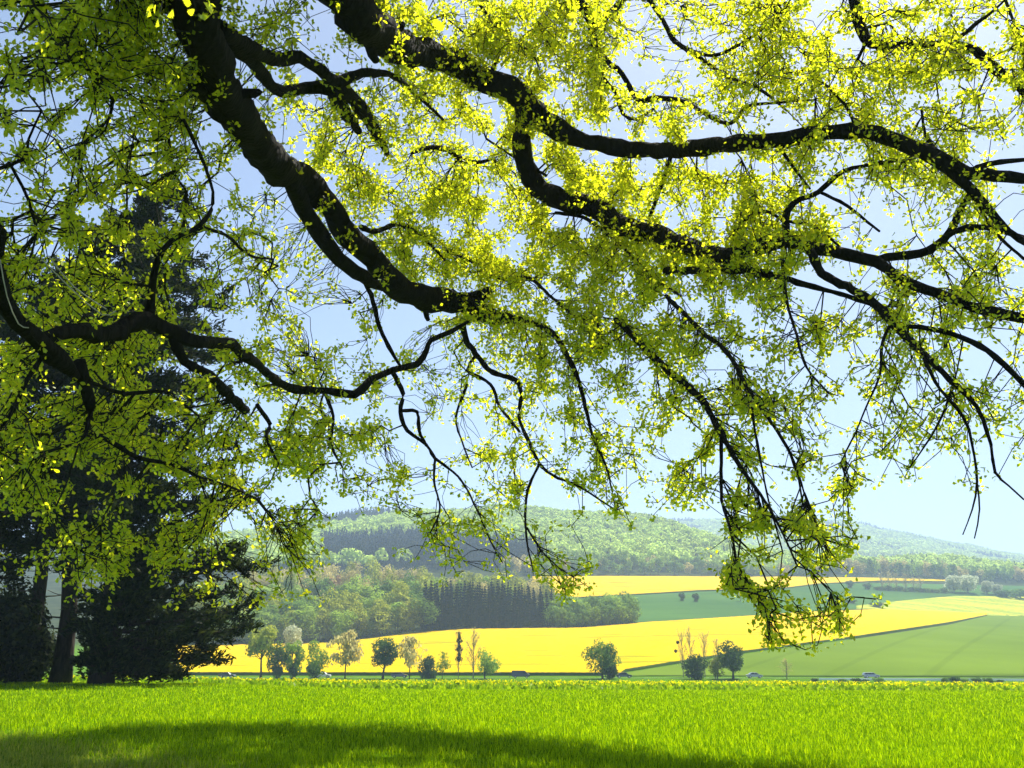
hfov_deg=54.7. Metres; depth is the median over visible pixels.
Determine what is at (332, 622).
broadleaf tree
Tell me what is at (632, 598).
broadleaf tree
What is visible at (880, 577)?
bare tree
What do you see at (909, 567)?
broadleaf tree
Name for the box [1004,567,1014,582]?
broadleaf tree
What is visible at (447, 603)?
spruce tree
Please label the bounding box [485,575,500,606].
broadleaf tree
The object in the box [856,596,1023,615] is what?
striped field
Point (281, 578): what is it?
broadleaf tree
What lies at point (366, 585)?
broadleaf tree
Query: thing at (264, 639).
roadside tree
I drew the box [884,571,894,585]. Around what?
bare tree
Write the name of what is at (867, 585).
field bush
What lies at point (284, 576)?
broadleaf tree
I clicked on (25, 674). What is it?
evergreen shrub
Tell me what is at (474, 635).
bare tree
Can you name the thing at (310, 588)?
broadleaf tree
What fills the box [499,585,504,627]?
spruce tree
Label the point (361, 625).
broadleaf tree
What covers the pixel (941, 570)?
broadleaf tree
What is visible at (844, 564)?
broadleaf tree
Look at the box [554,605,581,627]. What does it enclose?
broadleaf tree
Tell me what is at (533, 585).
broadleaf tree
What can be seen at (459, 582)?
broadleaf tree
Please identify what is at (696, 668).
roadside bush
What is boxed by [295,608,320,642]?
broadleaf tree
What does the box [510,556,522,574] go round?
broadleaf tree
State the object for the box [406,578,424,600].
broadleaf tree
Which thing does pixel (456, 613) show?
spruce tree
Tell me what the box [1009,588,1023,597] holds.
field bush
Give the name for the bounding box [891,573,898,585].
bare tree
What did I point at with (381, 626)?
broadleaf tree
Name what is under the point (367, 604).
broadleaf tree
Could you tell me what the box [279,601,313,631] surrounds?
broadleaf tree
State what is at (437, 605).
spruce tree
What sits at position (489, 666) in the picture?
roadside tree
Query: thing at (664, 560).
broadleaf tree
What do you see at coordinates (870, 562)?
broadleaf tree
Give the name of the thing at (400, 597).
broadleaf tree
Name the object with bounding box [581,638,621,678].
roadside tree
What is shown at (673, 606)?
meadow field
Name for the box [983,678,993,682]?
roadside shrub
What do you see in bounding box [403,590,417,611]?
broadleaf tree
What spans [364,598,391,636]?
broadleaf tree
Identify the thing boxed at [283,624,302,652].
blossom tree
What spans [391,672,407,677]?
car
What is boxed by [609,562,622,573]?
broadleaf tree
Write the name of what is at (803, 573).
broadleaf tree
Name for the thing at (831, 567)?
broadleaf tree
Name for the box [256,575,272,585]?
broadleaf tree
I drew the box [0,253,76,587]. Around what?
pine tree
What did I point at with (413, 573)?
broadleaf tree
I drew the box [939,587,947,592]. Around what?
hedge shrub
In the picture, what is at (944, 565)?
broadleaf tree
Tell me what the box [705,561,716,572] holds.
broadleaf tree
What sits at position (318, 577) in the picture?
broadleaf tree
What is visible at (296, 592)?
broadleaf tree
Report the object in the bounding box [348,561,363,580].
broadleaf tree
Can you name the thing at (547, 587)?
broadleaf tree
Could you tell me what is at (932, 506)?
sky
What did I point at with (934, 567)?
broadleaf tree
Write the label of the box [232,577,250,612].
broadleaf tree
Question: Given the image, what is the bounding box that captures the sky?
[0,0,1023,553]
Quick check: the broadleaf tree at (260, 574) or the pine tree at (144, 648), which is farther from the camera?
the broadleaf tree at (260, 574)
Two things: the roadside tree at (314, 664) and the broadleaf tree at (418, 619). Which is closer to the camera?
the roadside tree at (314, 664)
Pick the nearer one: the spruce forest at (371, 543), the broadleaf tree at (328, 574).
the broadleaf tree at (328, 574)
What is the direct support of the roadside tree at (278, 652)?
on the ground at (53, 605)
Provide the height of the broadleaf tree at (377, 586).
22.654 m
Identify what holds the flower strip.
on the ground at (53, 605)
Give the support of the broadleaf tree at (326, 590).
on the ground at (53, 605)
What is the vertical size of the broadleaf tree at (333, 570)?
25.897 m
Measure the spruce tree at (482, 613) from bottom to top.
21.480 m
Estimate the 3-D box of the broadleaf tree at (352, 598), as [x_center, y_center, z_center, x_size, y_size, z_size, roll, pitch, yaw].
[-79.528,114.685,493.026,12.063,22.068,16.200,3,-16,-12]
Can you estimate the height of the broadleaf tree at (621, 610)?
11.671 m
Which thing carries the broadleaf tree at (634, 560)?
on the ground at (53, 605)
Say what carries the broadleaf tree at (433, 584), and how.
on the ground at (53, 605)
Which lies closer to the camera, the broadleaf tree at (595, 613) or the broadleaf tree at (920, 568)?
the broadleaf tree at (595, 613)
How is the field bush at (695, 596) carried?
on the meadow field at (673, 606)
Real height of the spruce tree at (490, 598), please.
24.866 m
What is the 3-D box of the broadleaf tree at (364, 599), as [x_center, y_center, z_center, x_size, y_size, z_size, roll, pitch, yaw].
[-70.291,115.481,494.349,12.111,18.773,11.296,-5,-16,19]
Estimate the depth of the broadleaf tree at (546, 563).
942.67 m
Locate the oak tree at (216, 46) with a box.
[0,0,1023,656]
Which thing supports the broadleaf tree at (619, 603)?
on the ground at (53, 605)
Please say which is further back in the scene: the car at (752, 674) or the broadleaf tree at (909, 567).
the broadleaf tree at (909, 567)
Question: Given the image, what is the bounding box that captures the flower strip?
[42,674,1023,690]
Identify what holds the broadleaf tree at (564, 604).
on the ground at (53, 605)
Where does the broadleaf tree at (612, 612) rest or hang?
on the ground at (53, 605)
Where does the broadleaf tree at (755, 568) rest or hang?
on the ground at (53, 605)
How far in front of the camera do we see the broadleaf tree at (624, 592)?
561.58 m
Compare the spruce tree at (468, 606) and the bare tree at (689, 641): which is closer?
the bare tree at (689, 641)
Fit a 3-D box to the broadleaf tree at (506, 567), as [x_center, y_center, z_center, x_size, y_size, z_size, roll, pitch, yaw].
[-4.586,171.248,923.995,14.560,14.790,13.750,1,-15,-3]
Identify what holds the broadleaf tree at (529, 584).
on the ground at (53, 605)
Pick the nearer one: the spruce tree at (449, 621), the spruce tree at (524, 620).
the spruce tree at (449, 621)
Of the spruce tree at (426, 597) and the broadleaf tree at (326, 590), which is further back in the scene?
the broadleaf tree at (326, 590)
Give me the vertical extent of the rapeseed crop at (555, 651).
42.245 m
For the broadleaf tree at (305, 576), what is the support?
on the ground at (53, 605)
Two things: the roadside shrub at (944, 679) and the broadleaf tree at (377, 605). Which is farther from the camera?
the broadleaf tree at (377, 605)
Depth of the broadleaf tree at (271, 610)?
471.67 m
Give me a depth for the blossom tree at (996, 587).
980.26 m
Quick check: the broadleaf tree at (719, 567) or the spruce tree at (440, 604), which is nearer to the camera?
the spruce tree at (440, 604)
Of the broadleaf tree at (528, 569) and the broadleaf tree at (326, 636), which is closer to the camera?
the broadleaf tree at (326, 636)
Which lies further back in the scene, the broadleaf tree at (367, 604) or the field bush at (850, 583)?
the field bush at (850, 583)
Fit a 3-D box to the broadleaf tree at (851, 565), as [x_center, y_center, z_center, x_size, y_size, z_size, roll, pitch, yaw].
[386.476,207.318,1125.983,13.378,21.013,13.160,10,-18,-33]
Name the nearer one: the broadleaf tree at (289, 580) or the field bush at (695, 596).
the broadleaf tree at (289, 580)
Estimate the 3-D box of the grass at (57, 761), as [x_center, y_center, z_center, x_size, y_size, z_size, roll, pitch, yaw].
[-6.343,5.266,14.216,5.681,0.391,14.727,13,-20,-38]
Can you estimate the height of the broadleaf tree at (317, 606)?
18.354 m
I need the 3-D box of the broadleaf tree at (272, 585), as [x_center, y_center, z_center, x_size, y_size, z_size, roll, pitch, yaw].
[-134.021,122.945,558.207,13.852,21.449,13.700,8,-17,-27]
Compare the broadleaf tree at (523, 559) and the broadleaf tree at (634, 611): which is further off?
the broadleaf tree at (523, 559)
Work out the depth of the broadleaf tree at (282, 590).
508.25 m
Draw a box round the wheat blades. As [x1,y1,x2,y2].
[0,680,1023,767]
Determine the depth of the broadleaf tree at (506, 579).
613.45 m
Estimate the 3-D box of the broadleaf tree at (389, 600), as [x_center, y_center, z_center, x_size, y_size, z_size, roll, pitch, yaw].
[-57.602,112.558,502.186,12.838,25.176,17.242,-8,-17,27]
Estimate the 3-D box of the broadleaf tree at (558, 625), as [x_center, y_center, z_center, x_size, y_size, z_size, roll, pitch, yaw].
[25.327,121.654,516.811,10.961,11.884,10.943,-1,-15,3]
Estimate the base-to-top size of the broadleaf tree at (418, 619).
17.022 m
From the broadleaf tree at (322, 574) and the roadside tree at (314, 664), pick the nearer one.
the roadside tree at (314, 664)
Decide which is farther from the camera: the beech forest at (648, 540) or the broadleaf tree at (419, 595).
the beech forest at (648, 540)
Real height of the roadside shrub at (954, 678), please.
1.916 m
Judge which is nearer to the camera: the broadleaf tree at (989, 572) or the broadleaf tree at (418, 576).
the broadleaf tree at (418, 576)
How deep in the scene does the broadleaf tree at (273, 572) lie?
663.84 m
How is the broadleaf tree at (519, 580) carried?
on the ground at (53, 605)
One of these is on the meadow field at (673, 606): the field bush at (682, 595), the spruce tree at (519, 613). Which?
the field bush at (682, 595)
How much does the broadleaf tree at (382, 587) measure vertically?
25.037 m
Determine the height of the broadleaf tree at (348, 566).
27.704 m
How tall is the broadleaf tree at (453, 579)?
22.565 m
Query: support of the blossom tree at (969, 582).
on the ground at (53, 605)
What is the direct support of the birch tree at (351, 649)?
on the ground at (53, 605)
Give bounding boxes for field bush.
[678,592,685,600]
[692,593,699,601]
[845,580,854,587]
[862,583,872,588]
[868,602,884,606]
[993,589,1013,596]
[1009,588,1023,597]
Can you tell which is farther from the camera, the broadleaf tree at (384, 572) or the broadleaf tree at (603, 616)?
the broadleaf tree at (384, 572)
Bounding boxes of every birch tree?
[326,629,363,678]
[395,635,427,678]
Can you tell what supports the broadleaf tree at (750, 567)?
on the ground at (53, 605)
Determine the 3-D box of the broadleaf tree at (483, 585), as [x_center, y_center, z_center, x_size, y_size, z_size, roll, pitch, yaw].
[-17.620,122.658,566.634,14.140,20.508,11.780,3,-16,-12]
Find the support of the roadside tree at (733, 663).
on the ground at (53, 605)
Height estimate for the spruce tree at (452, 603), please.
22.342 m
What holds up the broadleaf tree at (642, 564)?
on the ground at (53, 605)
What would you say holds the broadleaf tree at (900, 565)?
on the ground at (53, 605)
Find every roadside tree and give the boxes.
[244,625,277,678]
[266,640,289,672]
[283,640,305,672]
[305,640,330,677]
[370,637,398,678]
[435,650,450,678]
[477,649,501,678]
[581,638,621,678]
[707,656,724,678]
[713,640,744,678]
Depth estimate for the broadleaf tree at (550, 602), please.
521.93 m
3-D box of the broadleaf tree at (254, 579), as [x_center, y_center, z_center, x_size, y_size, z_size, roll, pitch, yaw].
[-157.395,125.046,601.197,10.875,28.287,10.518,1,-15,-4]
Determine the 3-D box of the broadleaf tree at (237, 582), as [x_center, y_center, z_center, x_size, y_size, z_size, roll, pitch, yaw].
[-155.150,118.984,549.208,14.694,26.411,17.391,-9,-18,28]
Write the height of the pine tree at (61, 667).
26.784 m
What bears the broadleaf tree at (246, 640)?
on the ground at (53, 605)
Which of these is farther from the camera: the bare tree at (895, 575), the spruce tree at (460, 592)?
the bare tree at (895, 575)
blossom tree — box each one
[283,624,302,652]
[942,574,963,591]
[960,574,978,592]
[979,581,993,593]
[991,584,1002,594]
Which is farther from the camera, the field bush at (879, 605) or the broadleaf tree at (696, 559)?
the broadleaf tree at (696, 559)
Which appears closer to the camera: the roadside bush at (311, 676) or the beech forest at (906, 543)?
the roadside bush at (311, 676)
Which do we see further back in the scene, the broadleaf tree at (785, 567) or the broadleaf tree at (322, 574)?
the broadleaf tree at (785, 567)
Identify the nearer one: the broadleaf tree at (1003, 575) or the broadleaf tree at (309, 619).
the broadleaf tree at (309, 619)
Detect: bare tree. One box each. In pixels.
[463,627,483,677]
[676,628,687,676]
[682,625,696,658]
[695,631,709,676]
[711,639,721,676]
[775,659,792,678]
[876,572,885,585]
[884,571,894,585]
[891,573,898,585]
[901,573,908,587]
[915,578,923,587]
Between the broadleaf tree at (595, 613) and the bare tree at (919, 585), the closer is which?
the broadleaf tree at (595, 613)
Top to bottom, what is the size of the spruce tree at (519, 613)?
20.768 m
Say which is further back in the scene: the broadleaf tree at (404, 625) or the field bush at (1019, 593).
the field bush at (1019, 593)
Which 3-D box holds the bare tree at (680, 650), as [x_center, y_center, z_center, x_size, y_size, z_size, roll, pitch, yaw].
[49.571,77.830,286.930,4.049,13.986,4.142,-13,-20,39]
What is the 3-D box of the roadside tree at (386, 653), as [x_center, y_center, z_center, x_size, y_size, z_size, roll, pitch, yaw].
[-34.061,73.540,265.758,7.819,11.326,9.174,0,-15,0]
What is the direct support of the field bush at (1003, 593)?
on the ground at (53, 605)
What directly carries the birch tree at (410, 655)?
on the ground at (53, 605)
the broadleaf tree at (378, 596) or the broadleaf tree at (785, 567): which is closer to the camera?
the broadleaf tree at (378, 596)
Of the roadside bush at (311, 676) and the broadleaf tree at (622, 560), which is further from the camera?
the broadleaf tree at (622, 560)
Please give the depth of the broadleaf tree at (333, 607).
486.27 m
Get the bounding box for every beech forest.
[179,503,1023,573]
[679,514,1023,562]
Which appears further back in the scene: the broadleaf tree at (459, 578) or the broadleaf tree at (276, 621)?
the broadleaf tree at (459, 578)
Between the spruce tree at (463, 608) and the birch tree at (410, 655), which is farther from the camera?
the spruce tree at (463, 608)
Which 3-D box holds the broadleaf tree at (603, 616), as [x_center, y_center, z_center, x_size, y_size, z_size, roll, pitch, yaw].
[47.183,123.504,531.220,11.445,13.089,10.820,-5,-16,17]
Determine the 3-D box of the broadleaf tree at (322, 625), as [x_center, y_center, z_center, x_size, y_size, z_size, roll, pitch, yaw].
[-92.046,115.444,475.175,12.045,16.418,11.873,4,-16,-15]
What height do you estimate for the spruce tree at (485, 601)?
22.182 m
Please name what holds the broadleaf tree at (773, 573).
on the ground at (53, 605)
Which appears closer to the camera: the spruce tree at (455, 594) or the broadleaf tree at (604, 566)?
the spruce tree at (455, 594)
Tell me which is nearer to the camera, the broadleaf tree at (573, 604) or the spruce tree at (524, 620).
the spruce tree at (524, 620)
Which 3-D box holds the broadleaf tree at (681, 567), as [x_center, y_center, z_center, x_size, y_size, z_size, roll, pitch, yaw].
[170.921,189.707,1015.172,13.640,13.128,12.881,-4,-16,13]
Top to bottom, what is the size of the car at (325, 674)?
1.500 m
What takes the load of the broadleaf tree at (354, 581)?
on the ground at (53, 605)
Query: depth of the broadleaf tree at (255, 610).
468.91 m
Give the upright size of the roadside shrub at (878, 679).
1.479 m
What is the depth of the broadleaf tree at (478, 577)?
608.53 m
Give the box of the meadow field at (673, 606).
[552,583,1023,625]
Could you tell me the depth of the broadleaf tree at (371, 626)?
476.38 m
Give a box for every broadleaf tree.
[190,601,207,609]
[211,582,225,601]
[212,572,225,598]
[216,617,246,643]
[221,575,245,599]
[221,593,240,602]
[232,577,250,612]
[236,611,251,643]
[240,617,262,643]
[247,571,259,589]
[249,568,268,587]
[249,587,271,607]
[250,602,267,618]
[253,611,273,638]
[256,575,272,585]
[257,611,279,626]
[258,602,280,627]
[263,587,281,611]
[264,585,288,614]
[265,598,282,638]
[266,564,280,587]
[267,571,283,586]
[268,584,286,597]
[273,615,294,641]
[278,568,297,603]
[278,595,304,621]
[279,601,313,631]
[279,610,298,636]
[280,567,299,588]
[280,574,298,600]
[281,609,309,633]
[282,587,300,603]
[290,585,308,603]
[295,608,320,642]
[296,604,319,639]
[297,583,313,599]
[299,576,328,596]
[301,571,312,581]
[304,595,324,608]
[308,567,323,591]
[308,601,324,638]
[311,607,332,641]
[314,566,327,578]
[315,575,332,599]
[316,566,336,582]
[318,608,333,640]
[319,582,338,611]
[320,586,344,638]
[322,609,345,639]
[326,563,341,582]
[326,575,341,591]
[329,609,357,637]
[332,580,354,604]
[333,590,351,610]
[338,561,355,586]
[339,568,360,587]
[342,592,364,631]
[347,574,370,593]
[347,599,369,638]
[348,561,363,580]
[351,582,372,606]
[351,597,375,633]
[355,584,380,609]
[355,610,378,637]
[358,581,374,594]
[361,555,381,582]
[362,597,382,630]
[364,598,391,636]
[367,590,394,624]
[368,562,384,586]
[370,577,393,603]
[370,605,397,635]
[378,565,395,584]
[382,565,399,590]
[382,581,409,630]
[387,601,406,633]
[389,581,412,630]
[394,568,405,581]
[395,601,417,632]
[400,570,415,587]
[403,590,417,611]
[404,598,424,631]
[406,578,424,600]
[407,568,423,584]
[410,596,440,631]
[414,566,429,584]
[414,576,433,598]
[415,588,424,613]
[424,572,433,585]
[427,576,439,606]
[432,577,454,601]
[433,576,448,592]
[440,577,456,606]
[449,580,463,600]
[454,570,471,601]
[462,572,481,602]
[471,581,489,601]
[473,573,488,585]
[480,575,493,586]
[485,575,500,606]
[495,572,506,600]
[500,559,514,571]
[502,571,512,586]
[505,570,518,588]
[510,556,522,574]
[510,578,526,609]
[511,582,532,602]
[516,554,526,568]
[522,557,531,572]
[523,579,538,596]
[527,582,543,605]
[536,572,550,596]
[537,574,558,599]
[540,605,561,627]
[542,561,550,572]
[543,598,559,626]
[552,606,568,627]
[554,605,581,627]
[556,600,574,623]
[557,559,570,573]
[565,596,582,603]
[566,559,577,571]
[567,598,584,625]
[573,607,593,626]
[576,600,591,625]
[583,606,601,625]
[586,595,602,623]
[588,561,596,574]
[590,602,609,624]
[593,596,618,624]
[600,558,611,570]
[601,553,614,569]
[601,604,618,624]
[603,592,621,601]
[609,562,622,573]
[612,600,622,623]
[614,604,632,623]
[618,557,631,574]
[618,591,635,602]
[620,593,639,621]
[621,561,632,571]
[622,600,642,622]
[631,556,637,570]
[638,561,650,572]
[645,555,657,568]
[645,559,654,574]
[651,557,664,574]
[660,556,668,570]
[667,560,679,574]
[672,563,684,572]
[675,557,685,571]
[683,557,689,568]
[683,562,693,573]
[690,556,700,572]
[692,560,707,575]
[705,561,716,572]
[714,562,722,575]
[743,560,750,573]
[746,563,754,573]
[750,562,757,574]
[761,564,774,575]
[768,563,776,575]
[777,563,789,575]
[788,564,798,573]
[797,565,808,576]
[823,564,834,575]
[838,560,847,573]
[845,558,858,575]
[853,560,866,575]
[866,557,876,572]
[872,562,880,573]
[876,556,886,574]
[879,558,889,575]
[891,559,904,572]
[895,561,904,576]
[904,563,916,577]
[912,561,923,575]
[920,560,930,576]
[926,564,939,578]
[937,562,946,576]
[940,560,947,578]
[946,563,957,575]
[955,566,968,576]
[971,566,981,576]
[973,569,985,582]
[981,566,995,581]
[990,564,1000,580]
[999,570,1008,582]
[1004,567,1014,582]
[1013,568,1022,581]
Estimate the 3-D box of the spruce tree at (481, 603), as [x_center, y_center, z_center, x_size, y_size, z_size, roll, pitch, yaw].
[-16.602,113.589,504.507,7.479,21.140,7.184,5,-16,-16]
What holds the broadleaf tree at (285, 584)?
on the ground at (53, 605)
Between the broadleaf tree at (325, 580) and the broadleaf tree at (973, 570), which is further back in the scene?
the broadleaf tree at (973, 570)
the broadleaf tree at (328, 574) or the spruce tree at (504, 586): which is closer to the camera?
the spruce tree at (504, 586)
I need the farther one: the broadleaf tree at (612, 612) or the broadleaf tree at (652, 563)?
the broadleaf tree at (652, 563)
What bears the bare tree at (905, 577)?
on the meadow field at (673, 606)
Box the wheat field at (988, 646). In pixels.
[603,615,1023,677]
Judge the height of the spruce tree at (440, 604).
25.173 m
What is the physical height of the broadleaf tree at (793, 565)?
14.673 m
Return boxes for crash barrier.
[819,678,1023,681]
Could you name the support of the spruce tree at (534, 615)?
on the ground at (53, 605)
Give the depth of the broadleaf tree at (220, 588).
505.84 m
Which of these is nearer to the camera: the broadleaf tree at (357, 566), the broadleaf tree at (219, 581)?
the broadleaf tree at (219, 581)
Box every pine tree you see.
[0,205,191,683]
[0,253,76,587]
[1,253,142,681]
[46,167,281,684]
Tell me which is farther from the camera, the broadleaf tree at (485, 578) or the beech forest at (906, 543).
the beech forest at (906, 543)
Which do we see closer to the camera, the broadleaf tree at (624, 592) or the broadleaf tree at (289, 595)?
the broadleaf tree at (289, 595)
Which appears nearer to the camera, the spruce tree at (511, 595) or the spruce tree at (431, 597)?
the spruce tree at (431, 597)
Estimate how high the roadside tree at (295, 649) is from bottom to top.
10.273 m
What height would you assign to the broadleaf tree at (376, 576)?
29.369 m
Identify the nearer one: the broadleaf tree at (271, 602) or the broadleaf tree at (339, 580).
the broadleaf tree at (271, 602)
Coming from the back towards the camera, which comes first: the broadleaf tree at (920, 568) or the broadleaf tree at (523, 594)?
the broadleaf tree at (920, 568)
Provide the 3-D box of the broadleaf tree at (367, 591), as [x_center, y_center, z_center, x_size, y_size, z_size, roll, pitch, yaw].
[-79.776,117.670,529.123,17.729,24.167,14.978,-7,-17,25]
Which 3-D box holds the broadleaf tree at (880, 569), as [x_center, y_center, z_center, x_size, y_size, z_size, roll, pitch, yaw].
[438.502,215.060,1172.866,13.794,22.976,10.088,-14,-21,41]
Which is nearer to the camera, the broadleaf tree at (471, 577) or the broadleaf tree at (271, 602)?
the broadleaf tree at (271, 602)
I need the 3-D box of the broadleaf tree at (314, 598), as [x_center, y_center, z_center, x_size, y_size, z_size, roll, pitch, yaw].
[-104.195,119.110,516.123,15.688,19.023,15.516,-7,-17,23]
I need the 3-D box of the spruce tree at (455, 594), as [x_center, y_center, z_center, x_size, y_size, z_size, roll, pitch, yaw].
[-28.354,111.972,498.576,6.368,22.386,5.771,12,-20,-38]
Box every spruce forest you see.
[202,506,1023,578]
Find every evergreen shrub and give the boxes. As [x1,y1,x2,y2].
[0,573,53,637]
[0,592,53,680]
[0,592,57,682]
[1,632,49,682]
[22,629,56,681]
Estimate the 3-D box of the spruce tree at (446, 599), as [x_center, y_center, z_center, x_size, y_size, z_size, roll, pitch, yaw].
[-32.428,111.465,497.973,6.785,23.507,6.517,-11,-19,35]
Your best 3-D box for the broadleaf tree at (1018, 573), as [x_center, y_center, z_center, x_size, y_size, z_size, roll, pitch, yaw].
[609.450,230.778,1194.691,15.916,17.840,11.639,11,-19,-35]
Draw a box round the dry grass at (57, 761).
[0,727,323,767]
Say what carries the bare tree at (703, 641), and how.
on the ground at (53, 605)
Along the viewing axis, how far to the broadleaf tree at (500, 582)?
572.84 m
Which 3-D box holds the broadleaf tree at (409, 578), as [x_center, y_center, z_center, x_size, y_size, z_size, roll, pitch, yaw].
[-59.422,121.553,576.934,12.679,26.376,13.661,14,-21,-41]
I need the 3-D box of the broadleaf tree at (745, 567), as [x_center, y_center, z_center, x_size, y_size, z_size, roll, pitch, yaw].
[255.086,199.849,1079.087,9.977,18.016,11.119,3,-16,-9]
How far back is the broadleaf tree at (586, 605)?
529.39 m
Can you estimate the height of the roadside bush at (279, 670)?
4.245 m
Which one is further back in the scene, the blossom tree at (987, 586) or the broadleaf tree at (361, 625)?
the blossom tree at (987, 586)
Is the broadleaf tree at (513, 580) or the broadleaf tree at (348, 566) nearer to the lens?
the broadleaf tree at (513, 580)
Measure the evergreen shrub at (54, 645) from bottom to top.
2.805 m
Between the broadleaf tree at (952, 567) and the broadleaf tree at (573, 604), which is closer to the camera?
the broadleaf tree at (573, 604)
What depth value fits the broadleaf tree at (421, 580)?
540.10 m
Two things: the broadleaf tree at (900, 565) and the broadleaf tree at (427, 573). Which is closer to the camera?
the broadleaf tree at (427, 573)
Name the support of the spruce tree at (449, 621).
on the ground at (53, 605)
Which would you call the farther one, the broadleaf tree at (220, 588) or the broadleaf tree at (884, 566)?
the broadleaf tree at (884, 566)
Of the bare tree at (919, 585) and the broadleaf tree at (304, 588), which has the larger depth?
the bare tree at (919, 585)
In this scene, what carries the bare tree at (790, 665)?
on the ground at (53, 605)
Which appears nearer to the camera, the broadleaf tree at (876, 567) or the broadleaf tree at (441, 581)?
the broadleaf tree at (441, 581)
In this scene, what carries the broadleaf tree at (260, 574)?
on the ground at (53, 605)
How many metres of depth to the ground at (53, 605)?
32.35 m
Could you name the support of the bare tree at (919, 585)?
on the meadow field at (673, 606)
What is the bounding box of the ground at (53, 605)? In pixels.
[0,534,1023,767]
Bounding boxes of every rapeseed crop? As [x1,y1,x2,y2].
[176,609,986,675]
[532,576,944,597]
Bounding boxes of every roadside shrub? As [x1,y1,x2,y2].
[851,678,861,682]
[872,677,885,682]
[941,677,948,682]
[948,676,959,682]
[971,677,981,682]
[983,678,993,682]
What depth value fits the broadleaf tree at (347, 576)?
618.13 m
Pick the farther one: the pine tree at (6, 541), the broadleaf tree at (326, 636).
the broadleaf tree at (326, 636)
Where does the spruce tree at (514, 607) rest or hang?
on the ground at (53, 605)
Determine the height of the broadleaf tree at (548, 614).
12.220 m
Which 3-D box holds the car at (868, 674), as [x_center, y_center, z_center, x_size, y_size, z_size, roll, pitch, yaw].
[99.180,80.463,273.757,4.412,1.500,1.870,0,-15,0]
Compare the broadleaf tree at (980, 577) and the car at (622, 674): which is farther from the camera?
the broadleaf tree at (980, 577)
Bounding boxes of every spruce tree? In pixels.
[422,581,430,630]
[425,581,436,630]
[430,581,438,629]
[432,589,441,629]
[438,584,446,629]
[439,579,445,628]
[443,588,451,629]
[444,582,448,623]
[446,584,454,623]
[446,588,455,629]
[453,584,459,627]
[453,586,461,628]
[459,581,462,622]
[459,588,466,628]
[460,580,467,627]
[464,583,475,627]
[466,588,476,626]
[469,586,480,627]
[473,582,481,627]
[478,586,484,627]
[478,586,486,627]
[482,584,488,625]
[484,586,494,627]
[487,579,495,624]
[487,581,496,627]
[492,581,501,627]
[498,589,511,627]
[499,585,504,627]
[500,583,508,627]
[502,585,513,625]
[508,582,519,627]
[509,584,514,626]
[514,588,522,627]
[519,592,523,627]
[521,591,529,627]
[523,590,535,627]
[530,588,536,626]
[530,592,539,627]
[536,591,546,627]
[543,592,551,627]
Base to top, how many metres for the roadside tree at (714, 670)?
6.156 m
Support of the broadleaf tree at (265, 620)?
on the ground at (53, 605)
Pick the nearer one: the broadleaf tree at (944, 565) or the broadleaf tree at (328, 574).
the broadleaf tree at (328, 574)
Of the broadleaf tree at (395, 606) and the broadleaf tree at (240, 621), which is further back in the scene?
the broadleaf tree at (395, 606)
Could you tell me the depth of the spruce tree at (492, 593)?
501.81 m
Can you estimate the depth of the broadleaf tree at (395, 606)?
483.17 m
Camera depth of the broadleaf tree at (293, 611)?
464.25 m
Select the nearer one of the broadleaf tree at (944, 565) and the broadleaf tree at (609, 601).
the broadleaf tree at (609, 601)
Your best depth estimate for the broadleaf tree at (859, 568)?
1129.14 m
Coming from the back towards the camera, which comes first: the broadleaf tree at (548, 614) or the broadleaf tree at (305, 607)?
the broadleaf tree at (548, 614)
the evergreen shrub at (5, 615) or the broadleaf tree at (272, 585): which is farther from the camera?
the broadleaf tree at (272, 585)
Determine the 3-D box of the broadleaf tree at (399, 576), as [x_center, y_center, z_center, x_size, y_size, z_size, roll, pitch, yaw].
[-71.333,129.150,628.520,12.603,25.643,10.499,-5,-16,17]
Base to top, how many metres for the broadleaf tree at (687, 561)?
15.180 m
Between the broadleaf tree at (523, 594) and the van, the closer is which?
the van
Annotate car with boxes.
[218,672,235,677]
[317,672,330,677]
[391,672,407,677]
[616,672,631,677]
[746,672,762,677]
[862,672,879,677]
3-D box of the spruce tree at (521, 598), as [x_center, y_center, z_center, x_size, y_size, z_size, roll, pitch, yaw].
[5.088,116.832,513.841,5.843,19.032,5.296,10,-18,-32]
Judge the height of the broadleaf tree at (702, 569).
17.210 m
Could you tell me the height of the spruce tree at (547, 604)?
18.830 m
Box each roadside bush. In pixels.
[271,663,283,678]
[288,666,297,678]
[307,666,319,678]
[418,654,437,678]
[603,666,617,678]
[681,653,709,679]
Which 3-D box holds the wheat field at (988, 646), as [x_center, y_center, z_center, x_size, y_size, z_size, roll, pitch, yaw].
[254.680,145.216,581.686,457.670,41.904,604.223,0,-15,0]
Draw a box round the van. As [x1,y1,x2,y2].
[512,670,529,677]
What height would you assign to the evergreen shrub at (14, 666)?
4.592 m
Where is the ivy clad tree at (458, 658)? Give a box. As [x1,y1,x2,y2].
[454,629,463,678]
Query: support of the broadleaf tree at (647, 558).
on the ground at (53, 605)
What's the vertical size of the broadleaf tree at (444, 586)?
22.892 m
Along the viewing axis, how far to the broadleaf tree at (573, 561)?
957.74 m
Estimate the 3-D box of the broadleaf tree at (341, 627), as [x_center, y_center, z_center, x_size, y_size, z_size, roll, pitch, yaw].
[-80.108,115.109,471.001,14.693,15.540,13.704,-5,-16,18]
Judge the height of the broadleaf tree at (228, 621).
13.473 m
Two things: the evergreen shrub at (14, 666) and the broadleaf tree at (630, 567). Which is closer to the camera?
the evergreen shrub at (14, 666)

